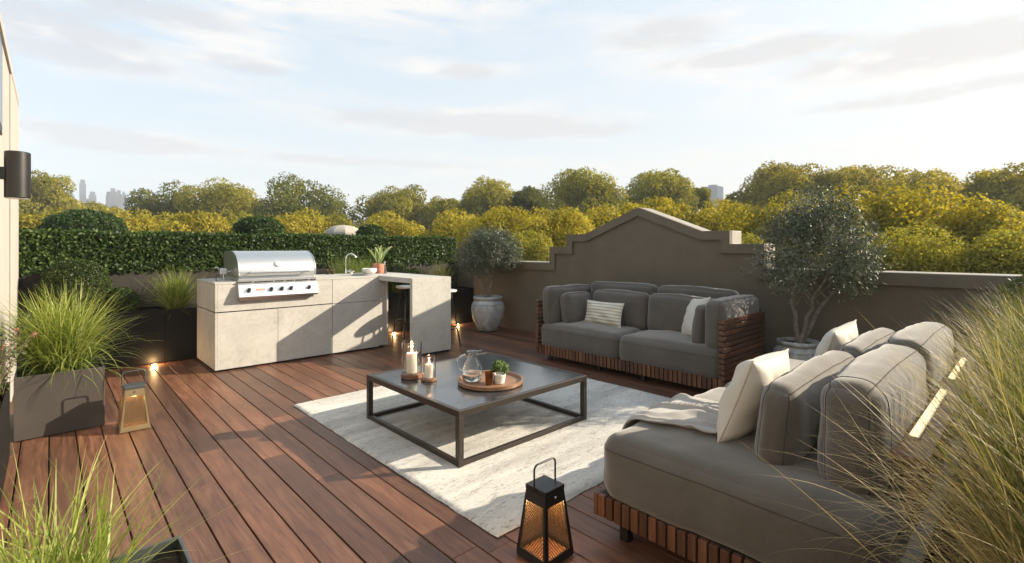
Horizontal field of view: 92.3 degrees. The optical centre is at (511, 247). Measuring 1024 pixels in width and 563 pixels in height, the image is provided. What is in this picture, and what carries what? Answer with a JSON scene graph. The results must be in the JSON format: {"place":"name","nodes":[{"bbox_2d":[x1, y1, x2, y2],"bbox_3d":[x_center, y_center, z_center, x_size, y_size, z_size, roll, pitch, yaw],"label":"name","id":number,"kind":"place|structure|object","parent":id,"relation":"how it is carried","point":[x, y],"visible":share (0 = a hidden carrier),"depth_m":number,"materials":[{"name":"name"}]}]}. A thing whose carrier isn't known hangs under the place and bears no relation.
{"place":"outdoors","nodes":[
{"label":"outdoors","id":0,"kind":"place"},
{"bbox_2d":[36,208,130,231],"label":"topiary dome","id":1,"kind":"structure","parent":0,"point":[81,219],"depth_m":10.12,"materials":[{"name":"green plant"}]},
{"bbox_2d":[0,433,249,562],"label":"ornamental grass","id":2,"kind":"object","parent":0,"point":[68,555],"depth_m":1.18,"materials":[{"name":"green plant"}]},
{"bbox_2d":[231,214,285,233],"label":"topiary dome","id":3,"kind":"structure","parent":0,"point":[257,224],"depth_m":10.68,"materials":[{"name":"green plant"}]},
{"bbox_2d":[324,225,357,234],"bbox_3d":[-4.800,2.834,13.999,1.044,6.953,0.993,0,0,-43],"label":"parasol","id":4,"kind":"object","parent":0,"point":[343,229],"visible":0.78,"depth_m":13.62,"materials":[{"name":"fabric"}]},
{"bbox_2d":[354,224,386,235],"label":"topiary dome","id":5,"kind":"structure","parent":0,"point":[372,229],"depth_m":11.28,"materials":[{"name":"green plant"}]},
{"bbox_2d":[0,0,1023,223],"label":"sky","id":6,"kind":"structure","parent":0,"point":[358,98],"materials":[{"name":"white"}]},
{"bbox_2d":[704,185,722,209],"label":"office block","id":7,"kind":"structure","parent":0,"point":[717,190],"depth_m":414.32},
{"label":"ground","id":8,"kind":"structure","parent":0,"visible":0},
{"bbox_2d":[19,207,73,229],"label":"bush","id":9,"kind":"object","parent":8,"relation":"on","point":[27,221],"visible":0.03,"depth_m":21.20,"materials":[{"name":"yellow plant"}]},
{"bbox_2d":[19,169,84,217],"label":"tree","id":10,"kind":"object","parent":8,"relation":"on","point":[48,191],"visible":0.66,"depth_m":44.35,"materials":[{"name":"green plant"}]},
{"bbox_2d":[79,179,85,203],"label":"skyscraper","id":11,"kind":"structure","parent":8,"relation":"on","point":[82,190],"depth_m":557.77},
{"bbox_2d":[74,201,122,215],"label":"tree","id":12,"kind":"object","parent":8,"relation":"on","point":[95,206],"visible":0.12,"depth_m":51.43,"materials":[{"name":"green plant"}]},
{"bbox_2d":[110,188,115,211],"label":"skyscraper","id":13,"kind":"structure","parent":8,"relation":"on","point":[112,197],"depth_m":558.08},
{"bbox_2d":[102,206,175,231],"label":"bush","id":14,"kind":"object","parent":8,"relation":"on","point":[137,222],"visible":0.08,"depth_m":23.17,"materials":[{"name":"yellow plant"}]},
{"bbox_2d":[117,179,192,222],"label":"tree","id":15,"kind":"object","parent":8,"relation":"on","point":[152,204],"visible":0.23,"depth_m":44.24,"materials":[{"name":"green plant"}]},
{"bbox_2d":[159,210,231,232],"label":"bush","id":16,"kind":"object","parent":8,"relation":"on","point":[192,221],"visible":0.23,"depth_m":21.40,"materials":[{"name":"yellow plant"}]},
{"bbox_2d":[165,176,266,222],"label":"tree","id":17,"kind":"object","parent":8,"relation":"on","point":[224,199],"visible":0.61,"depth_m":43.53,"materials":[{"name":"green plant"}]},
{"bbox_2d":[226,209,251,232],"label":"bush","id":18,"kind":"object","parent":8,"relation":"on","point":[231,222],"visible":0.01,"depth_m":23.86,"materials":[{"name":"yellow plant"}]},
{"bbox_2d":[244,172,365,228],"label":"tree","id":19,"kind":"object","parent":8,"relation":"on","point":[285,203],"visible":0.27,"depth_m":40.68,"materials":[{"name":"green plant"}]},
{"bbox_2d":[273,207,336,233],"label":"bush","id":20,"kind":"object","parent":8,"relation":"on","point":[303,224],"visible":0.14,"depth_m":23.53,"materials":[{"name":"yellow plant"}]},
{"bbox_2d":[313,212,357,233],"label":"bush","id":21,"kind":"object","parent":8,"relation":"on","point":[334,217],"visible":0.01,"depth_m":25.46,"materials":[{"name":"yellow plant"}]},
{"bbox_2d":[358,210,427,235],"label":"bush","id":22,"kind":"object","parent":8,"relation":"on","point":[400,227],"visible":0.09,"depth_m":21.15,"materials":[{"name":"yellow plant"}]},
{"bbox_2d":[350,184,441,233],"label":"tree","id":23,"kind":"object","parent":8,"relation":"on","point":[406,204],"visible":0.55,"depth_m":44.63,"materials":[{"name":"green plant"}]},
{"bbox_2d":[423,196,465,222],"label":"tree","id":24,"kind":"object","parent":8,"relation":"on","point":[442,205],"visible":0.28,"depth_m":48.80,"materials":[{"name":"green plant"}]},
{"bbox_2d":[416,207,476,258],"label":"bush","id":25,"kind":"object","parent":8,"relation":"on","point":[445,226],"visible":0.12,"depth_m":19.40,"materials":[{"name":"yellow plant"}]},
{"bbox_2d":[456,175,526,219],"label":"tree","id":26,"kind":"object","parent":8,"relation":"on","point":[480,198],"visible":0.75,"depth_m":44.29,"materials":[{"name":"green plant"}]},
{"bbox_2d":[453,205,547,259],"bbox_3d":[-0.310,2.438,17.047,3.653,7.835,3.649,0,0,-43],"label":"bush","id":27,"kind":"object","parent":8,"relation":"on","point":[510,221],"visible":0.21,"depth_m":16.23,"materials":[{"name":"yellow plant"}]},
{"bbox_2d":[506,185,550,216],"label":"tree","id":28,"kind":"object","parent":8,"relation":"on","point":[526,197],"visible":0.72,"depth_m":44.81,"materials":[{"name":"green plant"}]},
{"bbox_2d":[508,229,553,260],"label":"bush","id":29,"kind":"object","parent":8,"relation":"on","point":[536,249],"visible":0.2,"depth_m":12.32,"materials":[{"name":"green plant"}]},
{"bbox_2d":[513,205,595,246],"bbox_3d":[1.512,2.515,14.911,3.268,7.678,2.831,0,0,-43],"label":"bush","id":30,"kind":"object","parent":8,"relation":"on","point":[572,221],"visible":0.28,"depth_m":14.34,"materials":[{"name":"yellow plant"}]},
{"bbox_2d":[534,166,629,220],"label":"tree","id":31,"kind":"object","parent":8,"relation":"on","point":[584,191],"visible":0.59,"depth_m":40.01,"materials":[{"name":"green plant"}]},
{"bbox_2d":[584,200,647,229],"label":"bush","id":32,"kind":"object","parent":8,"relation":"on","point":[602,218],"visible":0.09,"depth_m":16.29,"materials":[{"name":"yellow plant"}]},
{"bbox_2d":[617,168,699,214],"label":"tree","id":33,"kind":"object","parent":8,"relation":"on","point":[665,184],"visible":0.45,"depth_m":42.11,"materials":[{"name":"green plant"}]},
{"bbox_2d":[634,196,715,229],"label":"bush","id":34,"kind":"object","parent":8,"relation":"on","point":[671,209],"visible":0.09,"depth_m":17.66,"materials":[{"name":"yellow plant"}]},
{"bbox_2d":[686,187,713,210],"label":"tree","id":35,"kind":"object","parent":8,"relation":"on","point":[704,194],"visible":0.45,"depth_m":45.02,"materials":[{"name":"green plant"}]},
{"bbox_2d":[690,196,753,231],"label":"bush","id":36,"kind":"object","parent":8,"relation":"on","point":[707,221],"visible":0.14,"depth_m":16.57,"materials":[{"name":"yellow plant"}]},
{"bbox_2d":[716,191,759,211],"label":"tree","id":37,"kind":"object","parent":8,"relation":"on","point":[731,197],"visible":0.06,"depth_m":44.01,"materials":[{"name":"green plant"}]},
{"bbox_2d":[741,232,764,243],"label":"bush","id":38,"kind":"object","parent":8,"relation":"on","point":[745,240],"visible":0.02,"depth_m":12.10,"materials":[{"name":"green plant"}]},
{"bbox_2d":[717,188,832,248],"bbox_3d":[7.461,2.344,13.920,3.583,8.021,3.368,0,0,-43],"label":"bush","id":39,"kind":"object","parent":8,"relation":"on","point":[755,226],"visible":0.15,"depth_m":13.57,"materials":[{"name":"yellow plant"}]},
{"bbox_2d":[731,160,827,217],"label":"tree","id":40,"kind":"object","parent":8,"relation":"on","point":[766,184],"visible":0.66,"depth_m":41.01,"materials":[{"name":"green plant"}]},
{"bbox_2d":[775,232,859,268],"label":"bush","id":41,"kind":"object","parent":8,"relation":"on","point":[810,253],"visible":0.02,"depth_m":10.45,"materials":[{"name":"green plant"}]},
{"bbox_2d":[773,180,902,237],"bbox_3d":[9.437,2.204,13.951,4.175,8.304,3.597,0,0,-7],"label":"bush","id":42,"kind":"object","parent":8,"relation":"on","point":[866,206],"visible":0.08,"depth_m":13.43,"materials":[{"name":"yellow plant"}]},
{"bbox_2d":[807,164,911,208],"bbox_3d":[27.321,-0.238,39.752,7.441,13.202,7.021,0,0,-5],"label":"tree","id":43,"kind":"object","parent":8,"relation":"on","point":[864,177],"visible":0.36,"depth_m":38.00,"materials":[{"name":"green plant"}]},
{"bbox_2d":[829,223,941,271],"bbox_3d":[7.718,2.878,10.607,2.681,6.951,3.004,0,0,-43],"label":"bush","id":44,"kind":"object","parent":8,"relation":"on","point":[893,253],"visible":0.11,"depth_m":9.68,"materials":[{"name":"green plant"}]},
{"bbox_2d":[877,166,966,212],"bbox_3d":[32.558,-0.116,40.416,8.929,12.967,8.211,0,0,-43],"label":"tree","id":45,"kind":"object","parent":8,"relation":"on","point":[949,183],"visible":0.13,"depth_m":37.72,"materials":[{"name":"green plant"}]},
{"bbox_2d":[856,180,999,266],"bbox_3d":[10.659,2.283,12.950,3.423,8.144,3.756,0,0,-43],"label":"bush","id":46,"kind":"object","parent":8,"relation":"on","point":[908,210],"visible":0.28,"depth_m":12.31,"materials":[{"name":"yellow plant"}]},
{"bbox_2d":[876,220,1023,273],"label":"bush","id":47,"kind":"object","parent":8,"relation":"on","point":[946,262],"visible":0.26,"depth_m":9.35,"materials":[{"name":"yellow plant"}]},
{"bbox_2d":[936,192,1023,268],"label":"bush","id":48,"kind":"object","parent":8,"relation":"on","point":[982,224],"visible":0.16,"depth_m":11.67,"materials":[{"name":"yellow plant"}]},
{"bbox_2d":[941,162,1023,217],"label":"tree","id":49,"kind":"object","parent":8,"relation":"on","point":[1007,187],"visible":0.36,"depth_m":33.40,"materials":[{"name":"green plant"}]},
{"bbox_2d":[957,226,1023,273],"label":"bush","id":50,"kind":"object","parent":8,"relation":"on","point":[1005,240],"visible":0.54,"depth_m":8.87,"materials":[{"name":"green plant"}]},
{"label":"terrace base","id":51,"kind":"structure","parent":0,"visible":0},
{"bbox_2d":[5,383,171,561],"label":"deck subfloor","id":52,"kind":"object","parent":51,"relation":"on","point":[49,481],"depth_m":2.83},
{"bbox_2d":[0,12,18,401],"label":"house wall","id":53,"kind":"structure","parent":52,"relation":"on","point":[9,208],"depth_m":4.04,"materials":[{"name":"beige paint"}]},
{"bbox_2d":[0,33,1,134],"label":"window","id":54,"kind":"structure","parent":53,"relation":"in","point":[0,33],"depth_m":3.29,"materials":[{"name":"glass"}]},
{"bbox_2d":[0,150,30,199],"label":"wall lamp","id":55,"kind":"object","parent":53,"relation":"attached to","point":[15,172],"visible":1,"depth_m":3.05,"materials":[{"name":"black metal"}]},
{"bbox_2d":[0,321,707,562],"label":"deck","id":56,"kind":"structure","parent":52,"relation":"on","point":[315,491],"depth_m":2.78,"materials":[{"name":"brown wood"}]},
{"bbox_2d":[0,382,9,502],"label":"wall trough","id":57,"kind":"object","parent":56,"relation":"on","point":[4,428],"depth_m":2.76,"materials":[{"name":"black metal"}]},
{"bbox_2d":[0,314,42,405],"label":"flowering shrub","id":58,"kind":"object","parent":57,"relation":"in","point":[4,377],"visible":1,"depth_m":2.81,"materials":[{"name":"green plant"}]},
{"bbox_2d":[14,356,104,441],"bbox_3d":[-3.310,1.081,3.610,0.468,0.426,0.485,0,0,-43],"label":"square planter","id":59,"kind":"object","parent":56,"relation":"on","point":[41,409],"visible":0.74,"depth_m":3.43,"materials":[{"name":"grey concrete"}]},
{"bbox_2d":[0,276,160,392],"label":"ornamental grass","id":60,"kind":"object","parent":59,"relation":"in","point":[62,343],"depth_m":3.51,"materials":[{"name":"green plant"}]},
{"bbox_2d":[17,306,164,368],"bbox_3d":[-4.504,0.994,5.322,1.176,0.588,0.455,0,0,-43],"label":"trough planter","id":61,"kind":"object","parent":56,"relation":"on","point":[149,323],"visible":0.47,"depth_m":5.38,"materials":[{"name":"black metal"}]},
{"bbox_2d":[34,257,113,312],"bbox_3d":[-4.613,0.413,5.199,0.639,0.643,0.626,0,0,-43],"label":"box shrub","id":62,"kind":"object","parent":61,"relation":"in","point":[94,272],"visible":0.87,"depth_m":5.08,"materials":[{"name":"green plant"}]},
{"bbox_2d":[102,286,140,313],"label":"box shrub","id":63,"kind":"object","parent":61,"relation":"in","point":[130,299],"visible":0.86,"depth_m":5.37,"materials":[{"name":"green plant"}]},
{"bbox_2d":[117,369,150,433],"bbox_3d":[-2.727,1.090,3.550,0.179,0.411,0.178,0,0,-43],"label":"lantern","id":64,"kind":"object","parent":56,"relation":"on","point":[126,422],"visible":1,"depth_m":3.51,"materials":[{"name":"gold metal"}]},
{"bbox_2d":[109,535,192,562],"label":"square planter","id":65,"kind":"object","parent":56,"relation":"on","point":[175,556],"visible":0.64,"depth_m":1.44,"materials":[{"name":"grey metal"}]},
{"bbox_2d":[159,304,196,360],"bbox_3d":[-3.647,0.994,6.125,1.162,0.588,0.455,0,0,-43],"label":"trough planter","id":66,"kind":"object","parent":56,"relation":"on","point":[180,333],"visible":0.24,"depth_m":5.67,"materials":[{"name":"black metal"}]},
{"bbox_2d":[138,264,210,312],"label":"ornamental grass","id":67,"kind":"object","parent":66,"relation":"in","point":[174,297],"depth_m":5.72,"materials":[{"name":"green plant"}]},
{"bbox_2d":[197,272,450,371],"bbox_3d":[-2.217,0.832,5.948,2.416,0.937,1.670,0,0,-43],"label":"outdoor kitchen","id":68,"kind":"object","parent":56,"relation":"on","point":[341,313],"visible":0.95,"depth_m":5.81,"materials":[{"name":"concrete"}]},
{"bbox_2d":[217,309,277,369],"bbox_3d":[-2.853,0.982,5.329,0.596,0.593,0.021,0,0,-43],"label":"cabinet door","id":69,"kind":"structure","parent":68,"relation":"in","point":[244,338],"depth_m":5.31,"materials":[{"name":"stone"}]},
{"bbox_2d":[224,250,317,301],"bbox_3d":[-2.803,0.303,5.728,0.850,0.538,0.738,0,0,-43],"label":"gas grill","id":70,"kind":"object","parent":68,"relation":"on","point":[251,272],"visible":0.98,"depth_m":5.52,"materials":[{"name":"metal"}]},
{"bbox_2d":[278,304,331,360],"bbox_3d":[-2.407,0.982,5.747,0.619,0.593,0.021,0,0,-43],"label":"cabinet door","id":71,"kind":"structure","parent":68,"relation":"in","point":[304,331],"depth_m":5.73,"materials":[{"name":"stone"}]},
{"bbox_2d":[372,263,383,272],"bbox_3d":[-1.899,0.294,6.994,0.164,0.135,0.164,0,0,-43],"label":"terracotta pot","id":72,"kind":"object","parent":68,"relation":"on","point":[379,267],"visible":0.69,"depth_m":6.93,"materials":[{"name":"orange ceramic"}]},
{"bbox_2d":[367,245,391,263],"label":"snake plant","id":73,"kind":"object","parent":72,"relation":"on","point":[379,255],"visible":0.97,"depth_m":6.96,"materials":[{"name":"green plant"}]},
{"bbox_2d":[388,290,409,331],"bbox_3d":[-1.941,0.994,7.726,1.164,0.588,0.455,0,0,-43],"label":"trough planter","id":74,"kind":"object","parent":56,"relation":"on","point":[393,299],"visible":0.11,"depth_m":7.59,"materials":[{"name":"black metal"}]},
{"bbox_2d":[327,251,375,273],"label":"ornamental grass","id":75,"kind":"object","parent":74,"relation":"in","point":[352,267],"depth_m":7.29,"materials":[{"name":"green plant"}]},
{"bbox_2d":[386,263,410,287],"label":"box shrub","id":76,"kind":"object","parent":74,"relation":"on","point":[398,267],"visible":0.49,"depth_m":7.76,"materials":[{"name":"green plant"}]},
{"bbox_2d":[392,285,409,338],"bbox_3d":[-1.525,0.929,7.180,0.359,0.743,0.359,0,0,-43],"label":"bar stool","id":77,"kind":"object","parent":56,"relation":"on","point":[405,287],"visible":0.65,"depth_m":7.17,"materials":[{"name":"black metal"}]},
{"bbox_2d":[451,289,460,345],"bbox_3d":[-0.895,0.929,6.509,0.359,0.743,0.359,0,0,-43],"label":"bar stool","id":78,"kind":"object","parent":56,"relation":"on","point":[453,291],"visible":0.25,"depth_m":6.50,"materials":[{"name":"metal"}]},
{"bbox_2d":[451,286,472,323],"bbox_3d":[-1.175,0.994,8.444,0.924,0.588,0.455,0,0,-43],"label":"trough planter","id":79,"kind":"object","parent":56,"relation":"on","point":[462,299],"visible":0.31,"depth_m":8.45,"materials":[{"name":"black metal"}]},
{"bbox_2d":[423,260,468,286],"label":"ornamental grass","id":80,"kind":"object","parent":79,"relation":"in","point":[442,273],"depth_m":8.36,"materials":[{"name":"green plant"}]},
{"bbox_2d":[293,378,670,537],"bbox_3d":[-0.047,1.290,3.949,2.431,0.018,2.543,0,0,-43],"label":"rug","id":81,"kind":"object","parent":56,"relation":"on","point":[487,494],"visible":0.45,"depth_m":3.28,"materials":[{"name":"fabric"}]},
{"bbox_2d":[367,352,586,467],"bbox_3d":[-0.268,1.119,3.691,1.190,0.328,1.150,0,0,-43],"label":"coffee table","id":82,"kind":"object","parent":81,"relation":"on","point":[445,391],"visible":0.84,"depth_m":3.42,"materials":[{"name":"grey metal"}]},
{"bbox_2d":[401,340,421,379],"bbox_3d":[-0.740,0.825,3.632,0.156,0.265,0.156,0,0,-43],"label":"candle holder","id":83,"kind":"object","parent":82,"relation":"on","point":[411,359],"visible":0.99,"depth_m":3.57,"materials":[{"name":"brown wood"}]},
{"bbox_2d":[421,355,436,381],"bbox_3d":[-0.598,0.870,3.546,0.112,0.175,0.112,0,0,-43],"label":"candle holder","id":84,"kind":"object","parent":82,"relation":"on","point":[428,368],"visible":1,"depth_m":3.50,"materials":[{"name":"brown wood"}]},
{"bbox_2d":[457,370,522,390],"bbox_3d":[-0.154,0.941,3.489,0.464,0.033,0.464,0,0,-43],"label":"tray","id":85,"kind":"object","parent":82,"relation":"on","point":[512,380],"visible":0.62,"depth_m":3.39,"materials":[{"name":"brown wood"}]},
{"bbox_2d":[456,350,483,382],"bbox_3d":[-0.282,0.832,3.460,0.164,0.225,0.159,0,0,-43],"label":"glass jug","id":86,"kind":"object","parent":85,"relation":"on","point":[472,370],"visible":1,"depth_m":3.42,"materials":[{"name":"clear glass"}]},
{"bbox_2d":[485,371,494,385],"bbox_3d":[-0.153,0.899,3.387,0.070,0.088,0.070,0,0,-43],"label":"tumbler","id":87,"kind":"object","parent":85,"relation":"on","point":[489,378],"visible":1,"depth_m":3.36,"materials":[{"name":"brown glass"}]},
{"bbox_2d":[494,372,505,383],"bbox_3d":[-0.091,0.912,3.434,0.095,0.062,0.095,0,0,-43],"label":"ribbed pot","id":88,"kind":"object","parent":85,"relation":"on","point":[499,379],"visible":0.77,"depth_m":3.40,"materials":[{"name":"white ceramic"}]},
{"bbox_2d":[490,360,508,375],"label":"herb plant","id":89,"kind":"object","parent":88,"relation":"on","point":[501,366],"visible":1,"depth_m":3.41,"materials":[{"name":"green plant"}]},
{"bbox_2d":[471,295,504,331],"bbox_3d":[-0.377,1.028,7.695,0.524,0.544,0.524,0,0,-43],"label":"ceramic pot","id":90,"kind":"object","parent":56,"relation":"on","point":[487,314],"visible":1,"depth_m":7.50,"materials":[{"name":"ceramic"}]},
{"bbox_2d":[448,223,524,296],"bbox_3d":[-0.382,0.224,7.689,1.237,1.224,1.247,0,0,-43],"label":"olive tree","id":91,"kind":"object","parent":90,"relation":"in","point":[498,249],"visible":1,"depth_m":7.54,"materials":[{"name":"green plant"}]},
{"bbox_2d":[516,457,573,562],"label":"lantern","id":92,"kind":"object","parent":56,"relation":"on","point":[544,494],"visible":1,"depth_m":2.05,"materials":[{"name":"black metal"}]},
{"bbox_2d":[536,281,764,390],"bbox_3d":[1.359,0.848,5.229,0.931,0.902,2.185,0,0,-43],"label":"sofa","id":93,"kind":"object","parent":56,"relation":"on","point":[713,351],"visible":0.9,"depth_m":4.92,"materials":[{"name":"grey fabric"}]},
{"bbox_2d":[584,300,623,327],"bbox_3d":[1.018,0.736,5.480,0.146,0.276,0.503,19,-13,-42],"label":"lumbar pillow","id":94,"kind":"object","parent":93,"relation":"on","point":[605,313],"visible":0.91,"depth_m":5.41,"materials":[{"name":"fabric"}]},
{"bbox_2d":[681,297,710,336],"bbox_3d":[1.752,0.670,4.709,0.151,0.405,0.405,20,-8,0],"label":"scatter cushion","id":95,"kind":"object","parent":93,"relation":"on","point":[689,317],"visible":0.51,"depth_m":4.68,"materials":[{"name":"beige fabric"}]},
{"bbox_2d":[594,322,979,562],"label":"sofa","id":96,"kind":"object","parent":56,"relation":"on","point":[680,490],"visible":0.84,"depth_m":1.85,"materials":[{"name":"grey fabric"}]},
{"bbox_2d":[622,393,718,433],"bbox_3d":[0.887,0.862,2.440,0.592,0.158,0.492,0,0,-43],"label":"throw blanket","id":97,"kind":"object","parent":96,"relation":"on","point":[688,411],"visible":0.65,"depth_m":2.38,"materials":[{"name":"fabric"}]},
{"bbox_2d":[717,349,789,442],"bbox_3d":[1.101,0.665,2.232,0.504,0.406,0.201,4,17,-46],"label":"scatter cushion","id":98,"kind":"object","parent":96,"relation":"on","point":[739,406],"visible":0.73,"depth_m":2.08,"materials":[{"name":"beige fabric"}]},
{"bbox_2d":[814,320,857,356],"bbox_3d":[2.029,0.674,3.100,0.465,0.406,0.185,-5,21,-42],"label":"scatter cushion","id":99,"kind":"object","parent":96,"relation":"on","point":[837,338],"visible":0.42,"depth_m":2.97,"materials":[{"name":"beige fabric"}]},
{"bbox_2d":[908,389,946,439],"bbox_3d":[1.728,0.673,2.032,0.820,0.018,0.032,0,0,-43],"label":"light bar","id":100,"kind":"object","parent":96,"relation":"attached to","point":[916,426],"visible":0.53,"depth_m":1.92,"materials":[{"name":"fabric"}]},
{"bbox_2d":[773,337,819,360],"bbox_3d":[2.665,1.081,4.584,0.419,0.437,0.419,0,0,-43],"label":"ceramic pot","id":101,"kind":"object","parent":56,"relation":"on","point":[797,351],"visible":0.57,"depth_m":4.44,"materials":[{"name":"ceramic"}]},
{"bbox_2d":[736,180,903,343],"bbox_3d":[2.811,0.141,4.521,1.331,1.585,1.279,0,0,-43],"label":"olive tree","id":102,"kind":"object","parent":101,"relation":"in","point":[810,224],"visible":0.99,"depth_m":4.37,"materials":[{"name":"green plant"}]},
{"bbox_2d":[901,346,1012,562],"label":"long planter","id":103,"kind":"object","parent":56,"relation":"on","point":[914,540],"visible":0.04,"depth_m":1.33,"materials":[{"name":"grey metal"}]},
{"bbox_2d":[740,289,1023,562],"bbox_3d":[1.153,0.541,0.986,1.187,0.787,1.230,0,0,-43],"label":"ornamental grass","id":104,"kind":"object","parent":103,"relation":"in","point":[1013,537],"depth_m":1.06,"materials":[{"name":"plant"}]},
{"bbox_2d":[904,283,1023,409],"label":"ornamental grass","id":105,"kind":"object","parent":103,"relation":"in","point":[1006,323],"depth_m":2.37,"materials":[{"name":"plant"}]},
{"bbox_2d":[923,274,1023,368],"bbox_3d":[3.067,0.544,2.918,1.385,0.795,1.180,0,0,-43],"label":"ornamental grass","id":106,"kind":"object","parent":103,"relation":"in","point":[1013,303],"depth_m":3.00,"materials":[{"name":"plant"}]},
{"bbox_2d":[987,273,1023,331],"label":"box shrub","id":107,"kind":"object","parent":103,"relation":"on","point":[1019,280],"visible":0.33,"depth_m":3.31,"materials":[{"name":"green plant"}]},
{"bbox_2d":[19,261,456,315],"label":"parapet wall","id":108,"kind":"structure","parent":51,"relation":"on","point":[129,279],"depth_m":5.83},
{"bbox_2d":[18,228,456,277],"bbox_3d":[-3.516,0.057,6.997,6.328,0.584,0.774,0,0,-43],"label":"hedge","id":109,"kind":"object","parent":108,"relation":"on","point":[41,249],"visible":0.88,"depth_m":6.12,"materials":[{"name":"green plant"}]},
{"bbox_2d":[457,207,1023,369],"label":"parapet wall","id":110,"kind":"structure","parent":51,"relation":"on","point":[646,245],"depth_m":5.47,"materials":[{"name":"beige paint"}]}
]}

